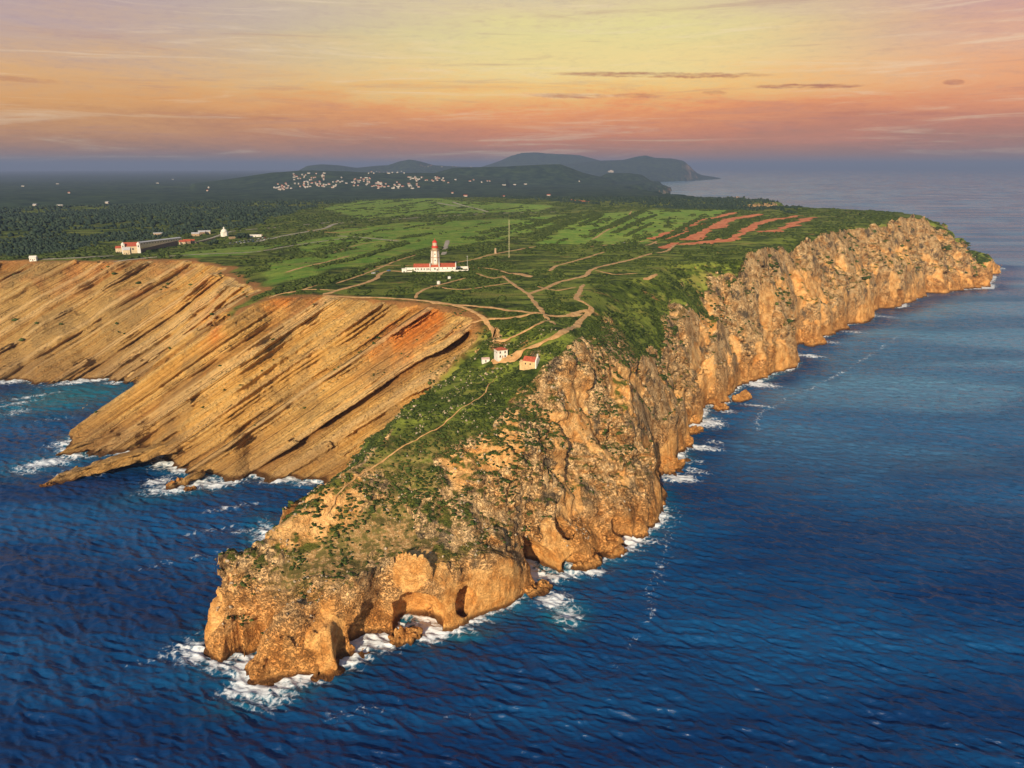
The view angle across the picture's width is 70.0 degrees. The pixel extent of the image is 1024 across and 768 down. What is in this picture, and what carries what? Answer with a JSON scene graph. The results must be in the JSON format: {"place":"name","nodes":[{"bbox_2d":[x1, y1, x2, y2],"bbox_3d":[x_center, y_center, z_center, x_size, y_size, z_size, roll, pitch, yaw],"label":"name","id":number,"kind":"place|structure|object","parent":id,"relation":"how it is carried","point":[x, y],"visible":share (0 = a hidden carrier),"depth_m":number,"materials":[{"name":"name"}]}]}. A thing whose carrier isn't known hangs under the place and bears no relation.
{"place":"outdoors","nodes":[
{"label":"outdoors","id":0,"kind":"place"},
{"bbox_2d":[43,255,113,259],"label":"road","id":1,"kind":"structure","parent":0,"point":[75,257],"depth_m":985.57,"materials":[{"name":"grey asphalt"}]},
{"bbox_2d":[114,238,342,261],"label":"road","id":2,"kind":"structure","parent":0,"point":[222,253],"depth_m":1024.10,"materials":[{"name":"grey asphalt"}]},
{"bbox_2d":[200,222,329,240],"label":"road","id":3,"kind":"structure","parent":0,"point":[246,229],"depth_m":1425.09,"materials":[{"name":"grey asphalt"}]},
{"bbox_2d":[269,284,318,297],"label":"dirt path","id":4,"kind":"structure","parent":0,"point":[291,291],"depth_m":689.96,"materials":[{"name":"beige soil"}]},
{"bbox_2d":[285,256,348,272],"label":"dirt path","id":5,"kind":"structure","parent":0,"point":[315,264],"depth_m":863.83,"materials":[{"name":"beige soil"}]},
{"bbox_2d":[0,152,720,208],"bbox_3d":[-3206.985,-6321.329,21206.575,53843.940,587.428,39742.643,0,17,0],"label":"distant hills","id":6,"kind":"structure","parent":0,"point":[545,174],"depth_m":5577.16,"materials":[{"name":"green plant"}]},
{"bbox_2d":[323,271,401,294],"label":"dirt path","id":7,"kind":"structure","parent":0,"point":[377,276],"depth_m":729.73,"materials":[{"name":"beige soil"}]},
{"bbox_2d":[337,255,414,282],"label":"dirt path","id":8,"kind":"structure","parent":0,"point":[372,270],"depth_m":813.06,"materials":[{"name":"beige soil"}]},
{"bbox_2d":[256,212,531,241],"bbox_3d":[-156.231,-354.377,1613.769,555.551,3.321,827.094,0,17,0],"label":"road","id":9,"kind":"structure","parent":0,"point":[330,226],"depth_m":1441.34,"materials":[{"name":"grey asphalt"}]},
{"bbox_2d":[322,295,495,336],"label":"dirt path","id":10,"kind":"structure","parent":0,"point":[490,327],"depth_m":623.74,"materials":[{"name":"beige soil"}]},
{"bbox_2d":[326,380,493,515],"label":"dirt path","id":11,"kind":"structure","parent":0,"point":[341,490],"depth_m":444.05,"materials":[{"name":"beige soil"}]},
{"bbox_2d":[414,278,464,297],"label":"dirt path","id":12,"kind":"structure","parent":0,"point":[416,295],"depth_m":693.86,"materials":[{"name":"beige soil"}]},
{"bbox_2d":[441,240,449,254],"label":"road","id":13,"kind":"structure","parent":0,"point":[446,244],"depth_m":1057.14,"materials":[{"name":"grey asphalt"}]},
{"bbox_2d":[436,283,505,289],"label":"dirt path","id":14,"kind":"structure","parent":0,"point":[471,288],"depth_m":698.73,"materials":[{"name":"beige soil"}]},
{"bbox_2d":[460,246,535,261],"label":"dirt path","id":15,"kind":"structure","parent":0,"point":[496,253],"depth_m":964.29,"materials":[{"name":"beige soil"}]},
{"bbox_2d":[0,196,1001,685],"bbox_3d":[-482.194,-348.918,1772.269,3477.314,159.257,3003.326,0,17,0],"label":"headland terrain","id":16,"kind":"structure","parent":0,"point":[258,422],"depth_m":627.84,"materials":[{"name":"brown stone"}]},
{"bbox_2d":[29,256,37,261],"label":"house","id":17,"kind":"structure","parent":16,"relation":"on","point":[33,258],"depth_m":962.78,"materials":[{"name":"white paint"}]},
{"bbox_2d":[115,246,121,251],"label":"house","id":18,"kind":"structure","parent":16,"relation":"on","point":[118,248],"depth_m":1122.08,"materials":[{"name":"beige paint"}]},
{"bbox_2d":[122,247,131,254],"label":"house","id":19,"kind":"structure","parent":16,"relation":"on","point":[126,250],"depth_m":1024.20,"materials":[{"name":"beige paint"}]},
{"bbox_2d":[121,242,140,253],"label":"sanctuary church","id":20,"kind":"structure","parent":16,"relation":"on","point":[135,247],"depth_m":1059.25,"materials":[{"name":"beige paint"}]},
{"bbox_2d":[141,240,177,251],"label":"yard wall","id":21,"kind":"structure","parent":16,"relation":"on","point":[171,244],"depth_m":1177.56,"materials":[{"name":"grey stone"}]},
{"bbox_2d":[140,237,181,246],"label":"pilgrim lodging","id":22,"kind":"structure","parent":16,"relation":"on","point":[148,243],"depth_m":1246.18,"materials":[{"name":"beige paint"}]},
{"bbox_2d":[179,240,185,244],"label":"house","id":23,"kind":"structure","parent":16,"relation":"on","point":[182,242],"depth_m":1244.89,"materials":[{"name":"beige paint"}]},
{"bbox_2d":[191,232,199,235],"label":"house","id":24,"kind":"structure","parent":16,"relation":"on","point":[195,233],"depth_m":1391.77,"materials":[{"name":"white paint"}]},
{"bbox_2d":[220,227,227,236],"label":"domed chapel","id":25,"kind":"structure","parent":16,"relation":"on","point":[224,232],"depth_m":1351.42,"materials":[{"name":"white paint"}]},
{"bbox_2d":[250,234,261,236],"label":"house","id":26,"kind":"structure","parent":16,"relation":"on","point":[255,235],"depth_m":1332.29,"materials":[{"name":"white paint"}]},
{"bbox_2d":[266,271,363,294],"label":"hedge","id":27,"kind":"object","parent":16,"relation":"on","point":[326,281],"visible":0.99,"depth_m":727.55,"materials":[{"name":"green plant"}]},
{"bbox_2d":[323,241,409,265],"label":"hedge","id":28,"kind":"object","parent":16,"relation":"on","point":[371,253],"visible":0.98,"depth_m":950.65,"materials":[{"name":"green plant"}]},
{"bbox_2d":[321,248,427,280],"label":"hedge","id":29,"kind":"object","parent":16,"relation":"on","point":[384,261],"visible":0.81,"depth_m":860.44,"materials":[{"name":"green plant"}]},
{"bbox_2d":[366,199,407,200],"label":"hedge","id":30,"kind":"object","parent":16,"relation":"on","point":[385,199],"visible":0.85,"depth_m":2968.83,"materials":[{"name":"green plant"}]},
{"bbox_2d":[0,195,802,255],"bbox_3d":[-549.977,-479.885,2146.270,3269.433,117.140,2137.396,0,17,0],"label":"woodland","id":31,"kind":"object","parent":16,"relation":"on","point":[129,212],"visible":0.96,"depth_m":1924.85,"materials":[{"name":"green plant"}]},
{"bbox_2d":[396,232,432,238],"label":"hedge","id":32,"kind":"object","parent":16,"relation":"on","point":[415,235],"visible":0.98,"depth_m":1223.45,"materials":[{"name":"green plant"}]},
{"bbox_2d":[413,262,430,270],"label":"keepers house","id":33,"kind":"structure","parent":16,"relation":"on","point":[422,267],"depth_m":807.69,"materials":[{"name":"white paint"}]},
{"bbox_2d":[407,268,438,271],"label":"terrace wall","id":34,"kind":"structure","parent":16,"relation":"on","point":[420,271],"depth_m":804.70,"materials":[{"name":"white paint"}]},
{"bbox_2d":[430,265,438,270],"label":"lighthouse entrance","id":35,"kind":"object","parent":16,"relation":"on","point":[434,267],"visible":1,"depth_m":808.66,"materials":[{"name":"white paint"}]},
{"bbox_2d":[430,239,439,269],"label":"lighthouse","id":36,"kind":"object","parent":16,"relation":"on","point":[435,257],"visible":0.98,"depth_m":809.46,"materials":[{"name":"white paint"}]},
{"bbox_2d":[439,262,455,271],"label":"lighthouse hall","id":37,"kind":"structure","parent":16,"relation":"on","point":[445,267],"depth_m":806.81,"materials":[{"name":"white paint"}]},
{"bbox_2d":[456,266,467,270],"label":"courtyard wall","id":38,"kind":"structure","parent":16,"relation":"on","point":[463,267],"depth_m":822.99,"materials":[{"name":"white paint"}]},
{"bbox_2d":[439,241,490,251],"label":"hedge","id":39,"kind":"object","parent":16,"relation":"on","point":[450,248],"visible":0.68,"depth_m":1039.02,"materials":[{"name":"green plant"}]},
{"bbox_2d":[216,309,745,645],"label":"stones","id":40,"kind":"object","parent":16,"relation":"on","point":[294,581],"visible":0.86,"depth_m":450.09,"materials":[{"name":"stone"}]},
{"bbox_2d":[481,357,489,363],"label":"white hut","id":41,"kind":"object","parent":16,"relation":"on","point":[485,360],"visible":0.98,"depth_m":538.75,"materials":[{"name":"paint"}]},
{"bbox_2d":[0,197,985,633],"bbox_3d":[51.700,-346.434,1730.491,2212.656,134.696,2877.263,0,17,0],"label":"scrub","id":42,"kind":"object","parent":16,"relation":"on","point":[468,275],"visible":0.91,"depth_m":751.37,"materials":[{"name":"green plant"}]},
{"bbox_2d":[494,347,507,361],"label":"cliff house","id":43,"kind":"structure","parent":16,"relation":"on","point":[500,353],"depth_m":527.53,"materials":[{"name":"white paint"}]},
{"bbox_2d":[509,220,509,256],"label":"lattice mast","id":44,"kind":"object","parent":16,"relation":"on","point":[509,238],"visible":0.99,"depth_m":917.79,"materials":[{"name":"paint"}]},
{"bbox_2d":[519,354,539,369],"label":"cliff chapel","id":45,"kind":"structure","parent":16,"relation":"on","point":[528,362],"depth_m":503.84,"materials":[{"name":"paint"}]},
{"bbox_2d":[518,215,564,227],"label":"hedge","id":46,"kind":"object","parent":16,"relation":"on","point":[546,221],"visible":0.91,"depth_m":1503.40,"materials":[{"name":"green plant"}]},
{"bbox_2d":[526,211,601,240],"bbox_3d":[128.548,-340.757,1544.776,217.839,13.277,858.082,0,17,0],"label":"hedge","id":47,"kind":"object","parent":16,"relation":"on","point":[554,228],"visible":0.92,"depth_m":1376.88,"materials":[{"name":"green plant"}]},
{"bbox_2d":[578,211,603,223],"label":"hedge","id":48,"kind":"object","parent":16,"relation":"on","point":[596,217],"visible":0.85,"depth_m":1646.38,"materials":[{"name":"green plant"}]},
{"bbox_2d":[590,209,647,231],"bbox_3d":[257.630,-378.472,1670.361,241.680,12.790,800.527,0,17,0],"label":"hedge","id":49,"kind":"object","parent":16,"relation":"on","point":[616,222],"visible":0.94,"depth_m":1515.41,"materials":[{"name":"green plant"}]},
{"bbox_2d":[610,214,657,233],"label":"hedge","id":50,"kind":"object","parent":16,"relation":"on","point":[629,225],"visible":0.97,"depth_m":1442.71,"materials":[{"name":"green plant"}]},
{"bbox_2d":[623,222,653,236],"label":"hedge","id":51,"kind":"object","parent":16,"relation":"on","point":[633,231],"visible":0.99,"depth_m":1322.59,"materials":[{"name":"green plant"}]},
{"bbox_2d":[655,217,704,240],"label":"hedge","id":52,"kind":"object","parent":16,"relation":"on","point":[679,229],"visible":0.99,"depth_m":1297.12,"materials":[{"name":"green plant"}]},
{"bbox_2d":[667,216,726,242],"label":"hedge","id":53,"kind":"object","parent":16,"relation":"on","point":[700,228],"visible":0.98,"depth_m":1283.20,"materials":[{"name":"green plant"}]},
{"bbox_2d":[717,216,766,238],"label":"hedge","id":54,"kind":"object","parent":16,"relation":"on","point":[736,228],"visible":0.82,"depth_m":1304.15,"materials":[{"name":"green plant"}]},
{"bbox_2d":[756,219,788,229],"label":"hedge","id":55,"kind":"object","parent":16,"relation":"on","point":[764,227],"visible":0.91,"depth_m":1339.78,"materials":[{"name":"green plant"}]},
{"bbox_2d":[469,312,535,323],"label":"dirt path","id":56,"kind":"structure","parent":0,"point":[520,316],"depth_m":580.13,"materials":[{"name":"beige soil"}]},
{"bbox_2d":[491,357,515,363],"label":"dirt path","id":57,"kind":"structure","parent":0,"point":[503,360],"depth_m":526.13,"materials":[{"name":"beige soil"}]},
{"bbox_2d":[430,302,581,316],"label":"dirt path","id":58,"kind":"structure","parent":0,"point":[574,315],"depth_m":597.11,"materials":[{"name":"beige soil"}]},
{"bbox_2d":[0,168,1023,767],"bbox_3d":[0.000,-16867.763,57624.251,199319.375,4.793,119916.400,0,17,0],"label":"sea","id":59,"kind":"structure","parent":0,"point":[820,564],"depth_m":430.86,"materials":[{"name":"liquid"}]},
{"bbox_2d":[39,482,55,486],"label":"sea rock","id":60,"kind":"object","parent":59,"relation":"in","point":[47,485],"visible":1,"depth_m":585.33,"materials":[{"name":"brown stone"}]},
{"bbox_2d":[165,477,182,489],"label":"sea rock","id":61,"kind":"object","parent":59,"relation":"in","point":[172,481],"visible":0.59,"depth_m":584.18,"materials":[{"name":"brown stone"}]},
{"bbox_2d":[184,485,196,491],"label":"sea rock","id":62,"kind":"object","parent":59,"relation":"in","point":[193,487],"visible":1,"depth_m":577.96,"materials":[{"name":"brown stone"}]},
{"bbox_2d":[388,625,422,646],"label":"sea rock","id":63,"kind":"object","parent":59,"relation":"in","point":[402,636],"visible":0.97,"depth_m":392.70,"materials":[{"name":"brown stone"}]},
{"bbox_2d":[524,579,552,597],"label":"sea rock","id":64,"kind":"object","parent":59,"relation":"in","point":[542,587],"visible":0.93,"depth_m":438.73,"materials":[{"name":"brown stone"}]},
{"bbox_2d":[571,554,602,571],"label":"sea rock","id":65,"kind":"object","parent":59,"relation":"in","point":[593,562],"visible":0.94,"depth_m":465.36,"materials":[{"name":"brown stone"}]},
{"bbox_2d":[663,455,685,475],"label":"sea rock","id":66,"kind":"object","parent":59,"relation":"in","point":[673,464],"visible":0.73,"depth_m":612.33,"materials":[{"name":"brown stone"}]},
{"bbox_2d":[682,434,693,449],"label":"sea rock","id":67,"kind":"object","parent":59,"relation":"in","point":[689,441],"visible":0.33,"depth_m":667.93,"materials":[{"name":"brown stone"}]},
{"bbox_2d":[689,425,703,434],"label":"sea rock","id":68,"kind":"object","parent":59,"relation":"in","point":[696,429],"visible":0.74,"depth_m":698.11,"materials":[{"name":"brown stone"}]},
{"bbox_2d":[713,403,729,411],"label":"sea rock","id":69,"kind":"object","parent":59,"relation":"in","point":[718,407],"visible":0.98,"depth_m":767.95,"materials":[{"name":"brown stone"}]},
{"bbox_2d":[732,390,751,402],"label":"sea rock","id":70,"kind":"object","parent":59,"relation":"in","point":[743,396],"visible":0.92,"depth_m":795.96,"materials":[{"name":"brown stone"}]},
{"bbox_2d":[803,337,826,346],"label":"sea rock","id":71,"kind":"object","parent":59,"relation":"in","point":[814,342],"visible":0.95,"depth_m":1050.87,"materials":[{"name":"brown stone"}]},
{"bbox_2d":[0,0,1023,168],"label":"sky","id":72,"kind":"structure","parent":0,"point":[85,84],"materials":[{"name":"orange"}]},
{"bbox_2d":[506,348,525,361],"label":"dirt path","id":73,"kind":"structure","parent":0,"point":[517,354],"depth_m":523.40,"materials":[{"name":"beige soil"}]},
{"bbox_2d":[509,273,532,276],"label":"dirt path","id":74,"kind":"structure","parent":0,"point":[525,275],"depth_m":778.84,"materials":[{"name":"beige soil"}]},
{"bbox_2d":[495,320,548,341],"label":"dirt path","id":75,"kind":"structure","parent":0,"point":[503,340],"depth_m":543.90,"materials":[{"name":"beige soil"}]},
{"bbox_2d":[502,275,555,324],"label":"dirt path","id":76,"kind":"structure","parent":0,"point":[531,297],"depth_m":627.80,"materials":[{"name":"beige soil"}]},
{"bbox_2d":[525,284,593,348],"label":"dirt path","id":77,"kind":"structure","parent":0,"point":[579,321],"depth_m":576.66,"materials":[{"name":"beige soil"}]},
{"bbox_2d":[549,252,603,270],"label":"dirt path","id":78,"kind":"structure","parent":0,"point":[552,268],"depth_m":878.48,"materials":[{"name":"beige soil"}]},
{"bbox_2d":[566,309,587,314],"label":"dirt path","id":79,"kind":"structure","parent":0,"point":[580,311],"depth_m":604.71,"materials":[{"name":"beige soil"}]},
{"bbox_2d":[530,244,676,293],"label":"dirt path","id":80,"kind":"structure","parent":0,"point":[588,272],"depth_m":790.98,"materials":[{"name":"beige soil"}]},
{"bbox_2d":[592,211,631,238],"bbox_3d":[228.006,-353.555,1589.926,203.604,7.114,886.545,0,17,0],"label":"dirt path","id":81,"kind":"structure","parent":0,"point":[606,230],"depth_m":1284.07,"materials":[{"name":"brown soil"}]},
{"bbox_2d":[643,274,657,279],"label":"dirt path","id":82,"kind":"structure","parent":0,"point":[650,277],"depth_m":771.89,"materials":[{"name":"beige soil"}]},
{"bbox_2d":[658,242,678,248],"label":"red earth track","id":83,"kind":"structure","parent":0,"point":[668,245],"depth_m":1058.52,"materials":[{"name":"soil"}]},
{"bbox_2d":[647,212,736,238],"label":"red earth track","id":84,"kind":"structure","parent":0,"point":[664,233],"depth_m":1421.63,"materials":[{"name":"soil"}]},
{"bbox_2d":[679,214,762,239],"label":"red earth track","id":85,"kind":"structure","parent":0,"point":[723,223],"depth_m":1347.62,"materials":[{"name":"soil"}]},
{"bbox_2d":[678,215,797,244],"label":"red earth track","id":86,"kind":"structure","parent":0,"point":[751,227],"depth_m":1235.52,"materials":[{"name":"soil"}]},
{"bbox_2d":[755,217,817,232],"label":"red earth track","id":87,"kind":"structure","parent":0,"point":[793,224],"depth_m":1337.83,"materials":[{"name":"soil"}]}
]}

